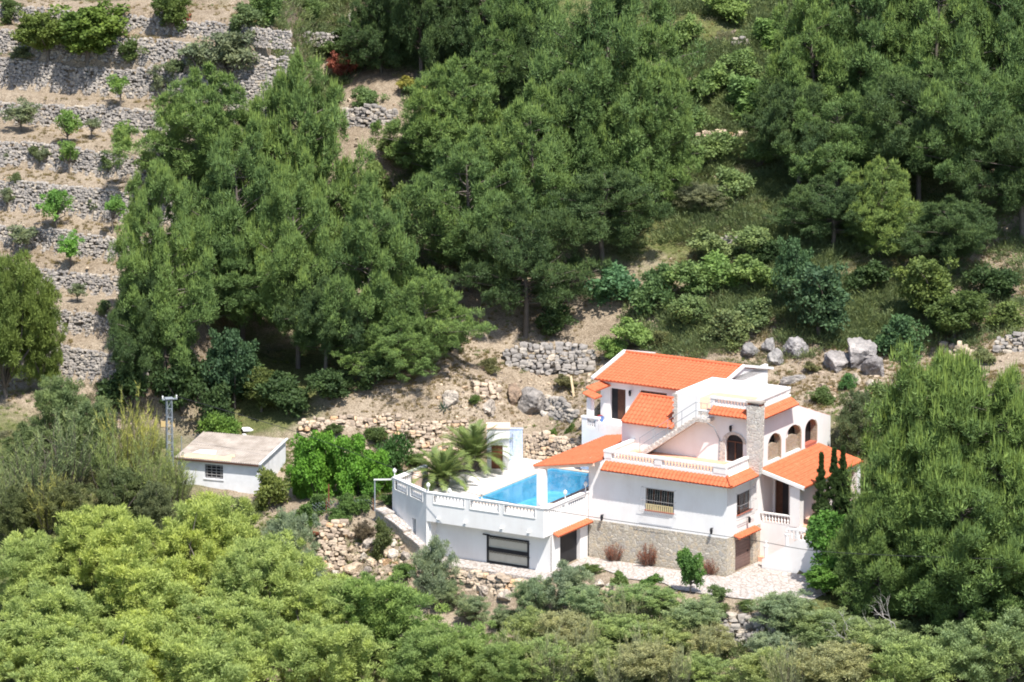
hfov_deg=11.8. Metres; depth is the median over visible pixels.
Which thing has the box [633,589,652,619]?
feathery plant
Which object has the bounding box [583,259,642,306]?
bush
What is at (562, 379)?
bush
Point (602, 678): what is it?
feathery plant
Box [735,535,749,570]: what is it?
garage door
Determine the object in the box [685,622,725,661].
feathery plant
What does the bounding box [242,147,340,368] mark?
pine tree
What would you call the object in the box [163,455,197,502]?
feathery plant
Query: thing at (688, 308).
bush
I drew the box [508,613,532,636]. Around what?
olive shrub
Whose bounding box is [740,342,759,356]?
boulder
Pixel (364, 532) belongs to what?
olive shrub
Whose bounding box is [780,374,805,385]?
boulder
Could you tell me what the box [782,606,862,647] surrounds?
olive shrub
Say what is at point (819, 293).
broadleaf tree
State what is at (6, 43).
terrace wall
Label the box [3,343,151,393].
terrace wall
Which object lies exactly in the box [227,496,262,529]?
olive shrub
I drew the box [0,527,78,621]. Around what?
leafy tree
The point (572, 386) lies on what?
plank stack
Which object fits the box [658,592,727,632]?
olive shrub
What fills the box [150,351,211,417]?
bush
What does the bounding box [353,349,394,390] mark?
bush
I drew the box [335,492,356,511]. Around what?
bush
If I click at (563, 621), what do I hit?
olive shrub
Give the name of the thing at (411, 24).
pine tree
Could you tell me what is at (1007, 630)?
olive shrub
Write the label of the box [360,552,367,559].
boulder
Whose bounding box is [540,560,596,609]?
olive shrub
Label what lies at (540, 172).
pine tree
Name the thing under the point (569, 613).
feathery plant
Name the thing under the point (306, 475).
citrus tree
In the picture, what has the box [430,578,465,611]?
olive shrub
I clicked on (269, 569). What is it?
leafy tree
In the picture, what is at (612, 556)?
feathery plant
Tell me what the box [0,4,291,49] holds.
terrace wall
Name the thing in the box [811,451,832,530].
cypress tree
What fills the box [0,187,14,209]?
almond tree
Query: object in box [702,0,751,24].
bush
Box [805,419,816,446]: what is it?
arched window
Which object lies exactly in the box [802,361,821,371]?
bush
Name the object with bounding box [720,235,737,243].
stone wall
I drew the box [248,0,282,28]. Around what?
broadleaf tree
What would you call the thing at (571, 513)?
power cable
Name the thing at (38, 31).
broadleaf tree
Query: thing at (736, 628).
stone wall
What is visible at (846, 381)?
bush
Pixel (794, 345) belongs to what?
boulder
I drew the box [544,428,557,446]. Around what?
bush
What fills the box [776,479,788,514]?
front door
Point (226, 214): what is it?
pine tree
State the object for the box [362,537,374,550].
boulder
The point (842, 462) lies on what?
cypress tree
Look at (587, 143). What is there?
pine tree
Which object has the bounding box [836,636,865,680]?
feathery plant
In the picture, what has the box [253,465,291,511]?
bush
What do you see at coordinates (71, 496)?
olive shrub
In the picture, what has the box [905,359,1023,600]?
pine tree
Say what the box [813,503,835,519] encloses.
bush
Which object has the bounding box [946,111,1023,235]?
pine tree
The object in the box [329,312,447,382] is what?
pine tree
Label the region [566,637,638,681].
olive shrub
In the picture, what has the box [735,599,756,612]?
olive shrub
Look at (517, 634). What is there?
feathery plant
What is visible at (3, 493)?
feathery plant
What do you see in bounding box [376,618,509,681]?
leafy tree
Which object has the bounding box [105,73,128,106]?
almond tree
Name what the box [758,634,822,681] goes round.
feathery plant
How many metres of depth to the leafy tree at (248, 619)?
291.33 m
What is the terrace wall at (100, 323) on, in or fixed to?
on the hillside
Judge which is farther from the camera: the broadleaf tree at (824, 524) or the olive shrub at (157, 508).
the olive shrub at (157, 508)
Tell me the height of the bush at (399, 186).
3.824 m
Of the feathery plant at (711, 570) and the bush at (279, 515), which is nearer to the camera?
the feathery plant at (711, 570)
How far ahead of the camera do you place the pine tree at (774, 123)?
333.03 m
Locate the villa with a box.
[533,350,862,576]
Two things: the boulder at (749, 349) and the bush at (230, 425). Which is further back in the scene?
the boulder at (749, 349)
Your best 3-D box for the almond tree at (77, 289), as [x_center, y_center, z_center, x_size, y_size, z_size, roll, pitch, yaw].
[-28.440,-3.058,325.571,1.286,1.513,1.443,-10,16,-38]
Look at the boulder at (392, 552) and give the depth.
304.55 m
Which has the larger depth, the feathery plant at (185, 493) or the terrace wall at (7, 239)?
the terrace wall at (7, 239)
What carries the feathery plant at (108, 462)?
on the hillside
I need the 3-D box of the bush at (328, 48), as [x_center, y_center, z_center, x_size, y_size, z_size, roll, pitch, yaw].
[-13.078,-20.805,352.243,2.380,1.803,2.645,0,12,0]
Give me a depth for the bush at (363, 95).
344.14 m
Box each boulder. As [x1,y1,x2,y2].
[323,563,334,572]
[343,562,362,573]
[346,553,353,560]
[347,544,354,551]
[353,553,360,561]
[358,544,370,553]
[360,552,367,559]
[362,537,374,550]
[363,557,376,568]
[363,566,372,573]
[383,558,391,565]
[384,545,391,557]
[388,548,398,558]
[391,539,396,547]
[400,551,409,559]
[442,390,458,407]
[467,568,476,579]
[476,585,488,596]
[482,399,495,416]
[496,589,511,601]
[508,382,521,404]
[517,386,545,413]
[540,410,546,416]
[593,579,604,587]
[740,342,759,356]
[761,337,774,352]
[767,348,783,365]
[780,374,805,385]
[782,336,808,359]
[823,350,849,372]
[847,337,876,368]
[852,373,860,384]
[860,355,883,376]
[865,379,873,385]
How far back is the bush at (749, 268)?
325.19 m
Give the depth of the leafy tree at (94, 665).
287.11 m
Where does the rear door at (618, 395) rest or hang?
in the villa
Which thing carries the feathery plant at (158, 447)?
on the hillside
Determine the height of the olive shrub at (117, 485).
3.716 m
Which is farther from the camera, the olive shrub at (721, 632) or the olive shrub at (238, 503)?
the olive shrub at (238, 503)
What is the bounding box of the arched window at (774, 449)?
[768,433,780,460]
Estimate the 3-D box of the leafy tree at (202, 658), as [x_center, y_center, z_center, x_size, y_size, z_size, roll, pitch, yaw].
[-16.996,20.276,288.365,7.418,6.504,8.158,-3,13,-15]
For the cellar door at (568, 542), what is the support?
in the pool terrace
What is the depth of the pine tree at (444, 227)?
327.47 m
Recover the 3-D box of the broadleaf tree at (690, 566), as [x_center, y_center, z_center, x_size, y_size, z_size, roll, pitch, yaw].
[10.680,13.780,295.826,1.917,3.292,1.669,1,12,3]
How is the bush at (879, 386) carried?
on the hillside
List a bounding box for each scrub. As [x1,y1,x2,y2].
[0,0,999,514]
[76,0,1023,681]
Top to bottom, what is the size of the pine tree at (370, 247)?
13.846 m
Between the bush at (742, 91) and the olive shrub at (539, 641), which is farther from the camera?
the bush at (742, 91)
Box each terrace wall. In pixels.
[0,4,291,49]
[0,28,289,79]
[0,57,271,116]
[0,101,235,140]
[0,140,196,186]
[0,180,177,224]
[0,224,150,260]
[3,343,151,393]
[4,267,120,295]
[51,307,112,340]
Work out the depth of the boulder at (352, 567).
305.82 m
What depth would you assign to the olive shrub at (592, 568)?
300.75 m
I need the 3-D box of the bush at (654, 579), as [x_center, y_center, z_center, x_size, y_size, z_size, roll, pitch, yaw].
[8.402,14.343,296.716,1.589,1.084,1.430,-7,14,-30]
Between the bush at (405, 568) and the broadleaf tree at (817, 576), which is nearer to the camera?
the broadleaf tree at (817, 576)
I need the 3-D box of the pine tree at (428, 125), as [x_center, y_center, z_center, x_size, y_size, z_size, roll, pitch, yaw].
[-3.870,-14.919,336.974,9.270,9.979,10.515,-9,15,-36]
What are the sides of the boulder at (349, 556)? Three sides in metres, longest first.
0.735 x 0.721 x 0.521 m
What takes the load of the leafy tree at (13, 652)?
on the hillside
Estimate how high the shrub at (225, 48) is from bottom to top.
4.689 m
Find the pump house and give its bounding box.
[486,422,509,468]
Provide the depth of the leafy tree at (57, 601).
294.28 m
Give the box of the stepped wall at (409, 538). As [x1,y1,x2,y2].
[375,507,425,555]
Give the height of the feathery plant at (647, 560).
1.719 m
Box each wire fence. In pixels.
[181,434,195,450]
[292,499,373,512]
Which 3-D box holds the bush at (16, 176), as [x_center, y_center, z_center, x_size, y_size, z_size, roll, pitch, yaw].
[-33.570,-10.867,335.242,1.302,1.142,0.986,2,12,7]
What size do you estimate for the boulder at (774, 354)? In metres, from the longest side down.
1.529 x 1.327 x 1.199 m
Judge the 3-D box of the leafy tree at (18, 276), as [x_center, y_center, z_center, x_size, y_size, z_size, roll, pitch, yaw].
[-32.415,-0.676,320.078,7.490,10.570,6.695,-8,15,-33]
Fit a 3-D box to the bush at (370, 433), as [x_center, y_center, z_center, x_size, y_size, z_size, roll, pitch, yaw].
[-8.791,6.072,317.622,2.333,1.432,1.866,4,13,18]
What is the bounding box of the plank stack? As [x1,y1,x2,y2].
[570,376,584,396]
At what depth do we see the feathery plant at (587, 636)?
290.51 m
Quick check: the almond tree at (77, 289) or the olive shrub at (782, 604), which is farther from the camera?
the almond tree at (77, 289)
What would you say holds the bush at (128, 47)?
on the hillside
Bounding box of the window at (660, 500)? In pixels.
[639,487,674,518]
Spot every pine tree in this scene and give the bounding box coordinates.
[104,246,188,388]
[107,156,221,371]
[109,59,265,203]
[164,217,279,328]
[183,115,290,342]
[215,44,383,288]
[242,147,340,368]
[273,263,373,368]
[317,170,425,364]
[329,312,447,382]
[336,0,418,73]
[367,53,517,184]
[367,265,497,354]
[377,0,462,78]
[393,123,539,292]
[441,0,520,72]
[443,197,611,338]
[467,0,578,100]
[469,76,586,247]
[506,13,574,130]
[512,0,711,160]
[525,41,649,210]
[541,162,676,266]
[594,54,705,212]
[738,74,849,184]
[757,0,863,127]
[761,172,887,247]
[774,89,893,188]
[804,0,944,132]
[826,488,920,620]
[836,154,927,256]
[842,427,926,616]
[854,67,990,206]
[858,338,1020,616]
[876,0,1017,109]
[886,194,1001,273]
[888,456,1023,642]
[897,55,1023,211]
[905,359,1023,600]
[924,0,1023,117]
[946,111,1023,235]
[970,481,1023,627]
[981,1,1022,79]
[997,419,1023,484]
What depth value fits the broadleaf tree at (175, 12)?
339.69 m
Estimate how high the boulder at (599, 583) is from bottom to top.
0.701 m
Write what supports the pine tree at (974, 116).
on the hillside
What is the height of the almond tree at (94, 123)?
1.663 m
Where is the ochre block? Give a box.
[161,421,174,426]
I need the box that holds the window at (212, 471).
[204,464,223,480]
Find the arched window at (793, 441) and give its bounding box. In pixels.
[786,425,801,452]
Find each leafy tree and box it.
[0,247,62,398]
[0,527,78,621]
[0,575,117,644]
[0,609,89,681]
[5,630,156,681]
[17,287,68,386]
[51,502,170,613]
[79,607,191,681]
[93,552,210,628]
[149,489,263,606]
[155,630,282,681]
[156,584,288,681]
[194,528,329,625]
[266,612,393,681]
[267,572,378,645]
[324,569,450,665]
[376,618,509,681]
[453,640,531,681]
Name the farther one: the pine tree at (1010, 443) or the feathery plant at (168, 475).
the feathery plant at (168, 475)
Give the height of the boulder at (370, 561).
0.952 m
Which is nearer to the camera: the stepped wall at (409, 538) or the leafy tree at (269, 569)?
the leafy tree at (269, 569)
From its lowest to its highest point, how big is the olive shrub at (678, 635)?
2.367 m
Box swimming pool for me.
[473,468,588,510]
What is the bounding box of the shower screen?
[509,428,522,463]
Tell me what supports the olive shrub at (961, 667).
on the hillside
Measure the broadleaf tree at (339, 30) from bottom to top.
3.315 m
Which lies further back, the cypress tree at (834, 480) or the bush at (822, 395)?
the bush at (822, 395)
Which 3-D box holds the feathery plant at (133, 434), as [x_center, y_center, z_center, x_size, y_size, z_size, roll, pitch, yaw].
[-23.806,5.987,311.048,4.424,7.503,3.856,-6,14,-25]
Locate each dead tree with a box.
[822,611,868,656]
[862,591,897,637]
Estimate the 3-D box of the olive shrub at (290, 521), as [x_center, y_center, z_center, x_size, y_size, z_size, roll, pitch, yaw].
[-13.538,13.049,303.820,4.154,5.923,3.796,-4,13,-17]
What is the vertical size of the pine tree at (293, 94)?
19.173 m
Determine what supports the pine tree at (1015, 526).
on the hillside
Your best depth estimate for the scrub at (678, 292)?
328.39 m
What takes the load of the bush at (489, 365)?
on the hillside
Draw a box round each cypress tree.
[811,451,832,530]
[825,447,847,514]
[835,445,854,515]
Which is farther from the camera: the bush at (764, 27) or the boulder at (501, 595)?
the bush at (764, 27)
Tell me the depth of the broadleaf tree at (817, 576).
294.97 m
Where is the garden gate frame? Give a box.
[374,479,391,510]
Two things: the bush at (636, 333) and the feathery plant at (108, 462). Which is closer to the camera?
the feathery plant at (108, 462)
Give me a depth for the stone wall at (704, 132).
339.68 m
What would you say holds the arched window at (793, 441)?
in the villa
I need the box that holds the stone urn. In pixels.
[412,470,422,486]
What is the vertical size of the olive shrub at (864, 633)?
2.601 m
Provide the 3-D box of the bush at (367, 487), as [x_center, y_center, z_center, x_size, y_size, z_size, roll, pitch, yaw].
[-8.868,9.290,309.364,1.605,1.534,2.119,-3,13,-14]
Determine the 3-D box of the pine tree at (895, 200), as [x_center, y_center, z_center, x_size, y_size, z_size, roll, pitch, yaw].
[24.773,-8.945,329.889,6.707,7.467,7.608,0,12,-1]
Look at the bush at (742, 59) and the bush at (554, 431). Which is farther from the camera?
the bush at (742, 59)
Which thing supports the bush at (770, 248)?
on the hillside
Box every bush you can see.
[0,0,25,23]
[7,172,22,184]
[27,144,41,161]
[87,199,99,209]
[95,351,154,413]
[117,34,148,61]
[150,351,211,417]
[159,58,186,76]
[194,381,235,433]
[196,409,242,433]
[226,1,269,32]
[232,358,270,401]
[253,370,313,418]
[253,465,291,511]
[272,512,289,520]
[294,504,320,527]
[301,0,330,21]
[304,367,355,400]
[306,493,335,513]
[314,38,340,56]
[319,423,344,434]
[325,504,355,527]
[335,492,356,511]
[347,494,371,515]
[350,85,389,109]
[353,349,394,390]
[354,426,388,442]
[357,156,391,197]
[358,479,381,496]
[370,516,394,560]
[371,134,411,161]
[374,431,414,473]
[378,493,391,505]
[379,180,416,213]
[392,562,415,577]
[396,75,424,91]
[401,453,425,465]
[404,431,419,446]
[433,320,468,350]
[468,394,482,404]
[478,357,500,373]
[534,301,578,336]
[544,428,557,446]
[553,373,578,388]
[562,422,574,435]
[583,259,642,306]
[593,334,628,359]
[609,569,628,585]
[610,316,656,349]
[628,262,678,317]
[639,573,663,587]
[647,330,673,349]
[655,292,711,324]
[657,12,705,49]
[661,259,728,294]
[685,60,733,101]
[685,227,740,260]
[685,248,745,288]
[686,102,720,130]
[687,129,744,165]
[699,308,759,352]
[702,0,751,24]
[706,583,732,600]
[715,164,756,205]
[717,46,763,76]
[721,73,772,121]
[723,224,774,252]
[727,253,778,289]
[733,296,774,331]
[736,139,776,166]
[748,17,784,52]
[751,239,784,265]
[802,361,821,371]
[804,384,837,404]
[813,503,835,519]
[837,373,858,390]
[843,259,892,291]
[863,379,888,404]
[873,313,932,362]
[960,263,1023,297]
[970,345,996,364]
[984,299,1023,329]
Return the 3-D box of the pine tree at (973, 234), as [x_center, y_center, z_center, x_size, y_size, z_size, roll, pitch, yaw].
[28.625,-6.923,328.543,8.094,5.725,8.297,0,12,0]
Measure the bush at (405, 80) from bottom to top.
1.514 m
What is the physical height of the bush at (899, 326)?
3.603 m
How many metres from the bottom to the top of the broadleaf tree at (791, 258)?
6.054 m
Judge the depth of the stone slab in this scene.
319.65 m
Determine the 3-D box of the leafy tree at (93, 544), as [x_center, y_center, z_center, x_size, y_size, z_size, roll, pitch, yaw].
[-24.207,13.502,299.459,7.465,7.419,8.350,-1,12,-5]
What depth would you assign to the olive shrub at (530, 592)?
296.42 m
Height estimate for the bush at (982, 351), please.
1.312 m
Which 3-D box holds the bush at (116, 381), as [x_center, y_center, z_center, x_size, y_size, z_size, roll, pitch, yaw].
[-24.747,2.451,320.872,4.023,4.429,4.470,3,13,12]
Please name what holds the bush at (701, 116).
on the hillside
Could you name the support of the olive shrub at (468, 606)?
on the hillside
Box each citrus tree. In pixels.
[284,450,327,499]
[290,429,341,498]
[327,432,398,495]
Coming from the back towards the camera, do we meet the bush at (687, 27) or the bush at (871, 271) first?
the bush at (687, 27)
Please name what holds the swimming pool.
in the pool terrace
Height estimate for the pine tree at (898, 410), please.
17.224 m
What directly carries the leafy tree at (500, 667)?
on the hillside
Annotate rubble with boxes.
[0,29,1012,660]
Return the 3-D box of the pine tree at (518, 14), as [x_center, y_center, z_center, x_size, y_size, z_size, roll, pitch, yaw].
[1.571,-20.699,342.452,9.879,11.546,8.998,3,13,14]
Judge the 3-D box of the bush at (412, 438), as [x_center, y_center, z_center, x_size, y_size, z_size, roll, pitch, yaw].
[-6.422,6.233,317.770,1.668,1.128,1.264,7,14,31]
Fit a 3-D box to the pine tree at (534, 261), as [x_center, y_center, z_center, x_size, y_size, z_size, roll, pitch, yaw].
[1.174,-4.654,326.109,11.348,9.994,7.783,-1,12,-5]
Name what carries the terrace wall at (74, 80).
on the hillside
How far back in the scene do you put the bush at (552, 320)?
326.31 m
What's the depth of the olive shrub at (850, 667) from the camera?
285.91 m
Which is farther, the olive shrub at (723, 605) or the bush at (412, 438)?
the bush at (412, 438)
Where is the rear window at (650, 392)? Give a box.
[641,390,666,395]
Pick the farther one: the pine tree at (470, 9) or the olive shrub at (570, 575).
the pine tree at (470, 9)
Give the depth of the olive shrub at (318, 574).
302.47 m
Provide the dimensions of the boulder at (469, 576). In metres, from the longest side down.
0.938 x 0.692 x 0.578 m
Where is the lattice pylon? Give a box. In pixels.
[162,395,176,472]
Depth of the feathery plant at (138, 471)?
309.06 m
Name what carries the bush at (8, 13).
on the hillside
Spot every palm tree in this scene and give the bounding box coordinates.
[407,445,478,491]
[433,418,512,477]
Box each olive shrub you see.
[0,420,55,463]
[0,484,42,540]
[26,373,90,447]
[27,476,98,531]
[54,394,121,467]
[96,466,147,519]
[133,480,178,532]
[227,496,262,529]
[259,505,325,578]
[294,548,331,582]
[351,519,374,540]
[408,534,460,606]
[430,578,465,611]
[454,594,490,620]
[482,603,517,629]
[502,605,550,643]
[505,575,560,617]
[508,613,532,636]
[508,633,580,681]
[530,609,598,649]
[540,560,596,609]
[558,583,613,618]
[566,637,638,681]
[578,562,605,576]
[589,610,657,647]
[606,583,663,608]
[611,640,687,681]
[637,617,698,651]
[639,584,685,612]
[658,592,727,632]
[670,649,732,681]
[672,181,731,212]
[679,619,738,657]
[716,602,732,613]
[724,645,801,681]
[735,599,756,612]
[742,630,806,660]
[746,588,818,630]
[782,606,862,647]
[788,639,873,681]
[793,597,813,614]
[834,389,879,455]
[840,615,923,657]
[864,633,958,681]
[918,618,1007,681]
[968,604,1023,681]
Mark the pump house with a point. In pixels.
(501, 427)
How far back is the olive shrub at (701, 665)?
287.98 m
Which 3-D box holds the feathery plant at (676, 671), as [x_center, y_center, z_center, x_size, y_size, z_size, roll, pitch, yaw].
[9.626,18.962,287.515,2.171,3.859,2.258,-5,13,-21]
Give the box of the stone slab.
[241,427,252,431]
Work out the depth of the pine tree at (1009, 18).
334.92 m
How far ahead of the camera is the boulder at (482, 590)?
300.75 m
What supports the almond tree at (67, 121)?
on the hillside
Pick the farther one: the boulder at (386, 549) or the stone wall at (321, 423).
the stone wall at (321, 423)
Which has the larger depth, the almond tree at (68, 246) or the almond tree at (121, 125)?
the almond tree at (121, 125)
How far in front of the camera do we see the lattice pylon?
315.40 m
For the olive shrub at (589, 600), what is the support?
on the hillside
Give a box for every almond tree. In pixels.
[0,97,42,131]
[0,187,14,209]
[6,224,38,250]
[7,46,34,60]
[34,188,75,227]
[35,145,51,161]
[54,109,82,139]
[57,229,84,267]
[58,140,79,173]
[67,282,87,301]
[84,117,101,138]
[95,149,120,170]
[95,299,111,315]
[104,193,126,232]
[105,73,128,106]
[112,119,129,132]
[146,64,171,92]
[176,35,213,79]
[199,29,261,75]
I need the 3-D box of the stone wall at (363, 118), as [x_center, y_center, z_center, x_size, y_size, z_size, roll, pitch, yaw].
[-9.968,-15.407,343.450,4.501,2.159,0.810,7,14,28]
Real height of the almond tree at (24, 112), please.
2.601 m
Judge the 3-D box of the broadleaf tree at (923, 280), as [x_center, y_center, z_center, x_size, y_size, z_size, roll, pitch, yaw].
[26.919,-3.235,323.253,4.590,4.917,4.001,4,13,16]
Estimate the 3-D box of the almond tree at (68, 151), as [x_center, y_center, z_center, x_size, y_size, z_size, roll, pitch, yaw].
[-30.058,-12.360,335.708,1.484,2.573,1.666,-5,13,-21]
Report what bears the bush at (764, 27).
on the hillside
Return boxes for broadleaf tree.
[9,10,66,61]
[47,0,130,66]
[149,0,192,34]
[200,326,260,408]
[242,366,275,411]
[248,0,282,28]
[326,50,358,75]
[331,23,364,66]
[675,546,706,593]
[770,235,814,306]
[779,260,853,335]
[801,559,846,595]
[803,507,855,575]
[889,255,958,322]
[922,289,989,338]
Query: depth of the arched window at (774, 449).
304.14 m
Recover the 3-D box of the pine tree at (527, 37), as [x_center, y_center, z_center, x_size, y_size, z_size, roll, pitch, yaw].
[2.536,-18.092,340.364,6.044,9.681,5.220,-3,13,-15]
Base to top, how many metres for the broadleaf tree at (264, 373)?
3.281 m
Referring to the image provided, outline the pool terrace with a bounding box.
[391,458,592,581]
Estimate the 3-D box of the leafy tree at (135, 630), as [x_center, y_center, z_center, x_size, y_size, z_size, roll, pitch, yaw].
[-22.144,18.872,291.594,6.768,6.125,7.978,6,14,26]
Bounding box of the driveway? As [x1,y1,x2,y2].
[558,556,828,599]
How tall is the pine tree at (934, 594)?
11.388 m
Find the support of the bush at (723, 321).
on the hillside
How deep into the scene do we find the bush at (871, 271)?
326.20 m
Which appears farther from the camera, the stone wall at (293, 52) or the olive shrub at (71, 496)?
the stone wall at (293, 52)
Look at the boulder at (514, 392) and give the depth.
321.00 m
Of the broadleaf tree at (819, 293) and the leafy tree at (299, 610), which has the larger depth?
the broadleaf tree at (819, 293)
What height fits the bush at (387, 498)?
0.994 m
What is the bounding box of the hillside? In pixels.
[0,0,1023,681]
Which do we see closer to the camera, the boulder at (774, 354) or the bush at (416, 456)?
the bush at (416, 456)
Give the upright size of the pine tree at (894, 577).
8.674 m
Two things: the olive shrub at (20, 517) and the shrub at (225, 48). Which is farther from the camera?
the shrub at (225, 48)
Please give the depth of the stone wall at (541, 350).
324.07 m
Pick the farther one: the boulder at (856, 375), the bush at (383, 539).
the boulder at (856, 375)
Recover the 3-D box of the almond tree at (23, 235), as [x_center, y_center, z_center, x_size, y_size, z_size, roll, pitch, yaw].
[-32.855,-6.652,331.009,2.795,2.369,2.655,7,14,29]
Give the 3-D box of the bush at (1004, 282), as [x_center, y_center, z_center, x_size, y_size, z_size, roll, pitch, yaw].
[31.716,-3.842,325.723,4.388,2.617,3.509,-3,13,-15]
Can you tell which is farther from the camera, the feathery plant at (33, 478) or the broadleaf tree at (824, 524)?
the feathery plant at (33, 478)
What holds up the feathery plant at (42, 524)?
on the hillside
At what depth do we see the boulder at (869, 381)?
317.07 m
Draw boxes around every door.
[491,445,502,468]
[560,530,576,562]
[612,388,625,418]
[719,432,745,461]
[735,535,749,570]
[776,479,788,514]
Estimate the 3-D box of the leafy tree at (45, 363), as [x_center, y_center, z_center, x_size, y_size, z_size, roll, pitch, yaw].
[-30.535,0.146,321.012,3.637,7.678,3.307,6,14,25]
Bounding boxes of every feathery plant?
[0,431,79,493]
[0,466,26,520]
[23,407,111,484]
[24,468,69,535]
[89,427,127,493]
[94,380,161,475]
[119,433,169,505]
[139,430,163,461]
[146,474,175,516]
[153,439,188,505]
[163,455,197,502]
[494,625,531,678]
[524,624,584,681]
[548,602,579,633]
[571,613,602,667]
[591,642,637,681]
[600,581,644,619]
[604,543,624,560]
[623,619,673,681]
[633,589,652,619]
[636,543,656,566]
[657,639,694,681]
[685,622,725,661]
[702,558,717,574]
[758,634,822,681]
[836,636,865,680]
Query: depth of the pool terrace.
302.80 m
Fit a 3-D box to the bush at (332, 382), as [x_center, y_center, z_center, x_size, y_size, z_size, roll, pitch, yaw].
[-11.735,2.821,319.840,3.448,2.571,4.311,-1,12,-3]
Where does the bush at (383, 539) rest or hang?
on the hillside
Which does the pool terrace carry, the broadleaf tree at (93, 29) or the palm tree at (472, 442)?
the palm tree at (472, 442)
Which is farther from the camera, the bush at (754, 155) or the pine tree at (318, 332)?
the bush at (754, 155)
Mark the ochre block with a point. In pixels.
(163, 423)
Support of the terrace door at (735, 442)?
in the villa
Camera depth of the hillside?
326.46 m
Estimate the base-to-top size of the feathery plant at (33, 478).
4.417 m
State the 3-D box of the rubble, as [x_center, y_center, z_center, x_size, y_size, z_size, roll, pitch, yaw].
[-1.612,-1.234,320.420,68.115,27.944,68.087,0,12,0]
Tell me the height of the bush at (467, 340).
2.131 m
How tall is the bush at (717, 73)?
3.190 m
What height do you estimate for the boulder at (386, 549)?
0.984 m
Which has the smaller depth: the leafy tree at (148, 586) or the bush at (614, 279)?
the leafy tree at (148, 586)
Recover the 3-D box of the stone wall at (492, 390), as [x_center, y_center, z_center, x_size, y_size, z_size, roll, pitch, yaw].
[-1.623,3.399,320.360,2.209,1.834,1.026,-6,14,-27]
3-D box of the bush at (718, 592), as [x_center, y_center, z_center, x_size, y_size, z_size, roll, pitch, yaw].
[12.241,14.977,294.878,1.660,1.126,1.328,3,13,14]
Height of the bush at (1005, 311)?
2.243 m
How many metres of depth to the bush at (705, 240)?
328.43 m
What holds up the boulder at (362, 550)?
on the hillside
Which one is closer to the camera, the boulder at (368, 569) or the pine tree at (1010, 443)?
the pine tree at (1010, 443)
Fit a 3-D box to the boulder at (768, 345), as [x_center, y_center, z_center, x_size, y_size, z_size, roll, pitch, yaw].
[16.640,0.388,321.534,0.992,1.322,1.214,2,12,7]
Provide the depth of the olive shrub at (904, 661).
285.56 m
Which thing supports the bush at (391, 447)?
on the hillside
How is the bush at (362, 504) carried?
on the hillside
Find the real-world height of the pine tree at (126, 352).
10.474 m
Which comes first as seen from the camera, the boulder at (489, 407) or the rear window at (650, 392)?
the rear window at (650, 392)
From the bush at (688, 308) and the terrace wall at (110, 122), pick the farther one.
the terrace wall at (110, 122)
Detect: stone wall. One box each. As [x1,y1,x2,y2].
[274,46,299,62]
[297,412,469,440]
[302,31,337,46]
[315,519,349,569]
[341,103,397,128]
[397,438,461,462]
[417,567,548,607]
[471,379,504,405]
[502,341,595,375]
[523,430,581,459]
[544,394,579,422]
[595,584,665,609]
[694,129,746,138]
[710,612,777,644]
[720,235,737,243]
[731,36,748,45]
[938,340,973,355]
[993,331,1023,352]
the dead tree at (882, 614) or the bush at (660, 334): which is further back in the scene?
the bush at (660, 334)
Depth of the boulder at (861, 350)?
319.08 m
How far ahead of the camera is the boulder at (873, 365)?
318.08 m
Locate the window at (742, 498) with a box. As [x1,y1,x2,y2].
[736,486,757,520]
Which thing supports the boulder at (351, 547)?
on the hillside
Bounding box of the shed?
[174,431,287,493]
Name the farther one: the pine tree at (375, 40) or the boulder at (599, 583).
the pine tree at (375, 40)
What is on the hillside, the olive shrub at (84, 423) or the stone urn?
the olive shrub at (84, 423)
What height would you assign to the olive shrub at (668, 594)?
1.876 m
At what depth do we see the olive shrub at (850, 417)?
309.17 m
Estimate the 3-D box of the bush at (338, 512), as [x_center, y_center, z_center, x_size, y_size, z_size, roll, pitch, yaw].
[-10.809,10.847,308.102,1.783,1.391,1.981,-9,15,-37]
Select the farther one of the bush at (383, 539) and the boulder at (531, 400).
the boulder at (531, 400)
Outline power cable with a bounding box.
[176,396,1001,559]
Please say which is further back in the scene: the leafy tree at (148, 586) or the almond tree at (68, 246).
the almond tree at (68, 246)
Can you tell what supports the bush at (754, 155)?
on the hillside
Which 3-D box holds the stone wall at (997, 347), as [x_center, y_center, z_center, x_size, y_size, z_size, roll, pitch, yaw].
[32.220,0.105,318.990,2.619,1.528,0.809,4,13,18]
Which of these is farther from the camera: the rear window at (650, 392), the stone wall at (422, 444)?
the stone wall at (422, 444)
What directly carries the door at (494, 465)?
in the pump house
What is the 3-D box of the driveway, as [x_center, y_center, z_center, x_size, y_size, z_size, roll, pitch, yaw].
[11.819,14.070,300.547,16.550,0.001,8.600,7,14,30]
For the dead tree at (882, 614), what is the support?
on the hillside
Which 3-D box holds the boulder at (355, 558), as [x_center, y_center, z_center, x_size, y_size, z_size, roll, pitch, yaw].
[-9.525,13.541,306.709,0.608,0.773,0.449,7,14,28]
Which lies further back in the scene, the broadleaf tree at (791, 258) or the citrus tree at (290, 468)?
the broadleaf tree at (791, 258)
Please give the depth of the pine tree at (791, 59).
336.18 m
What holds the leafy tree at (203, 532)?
on the hillside

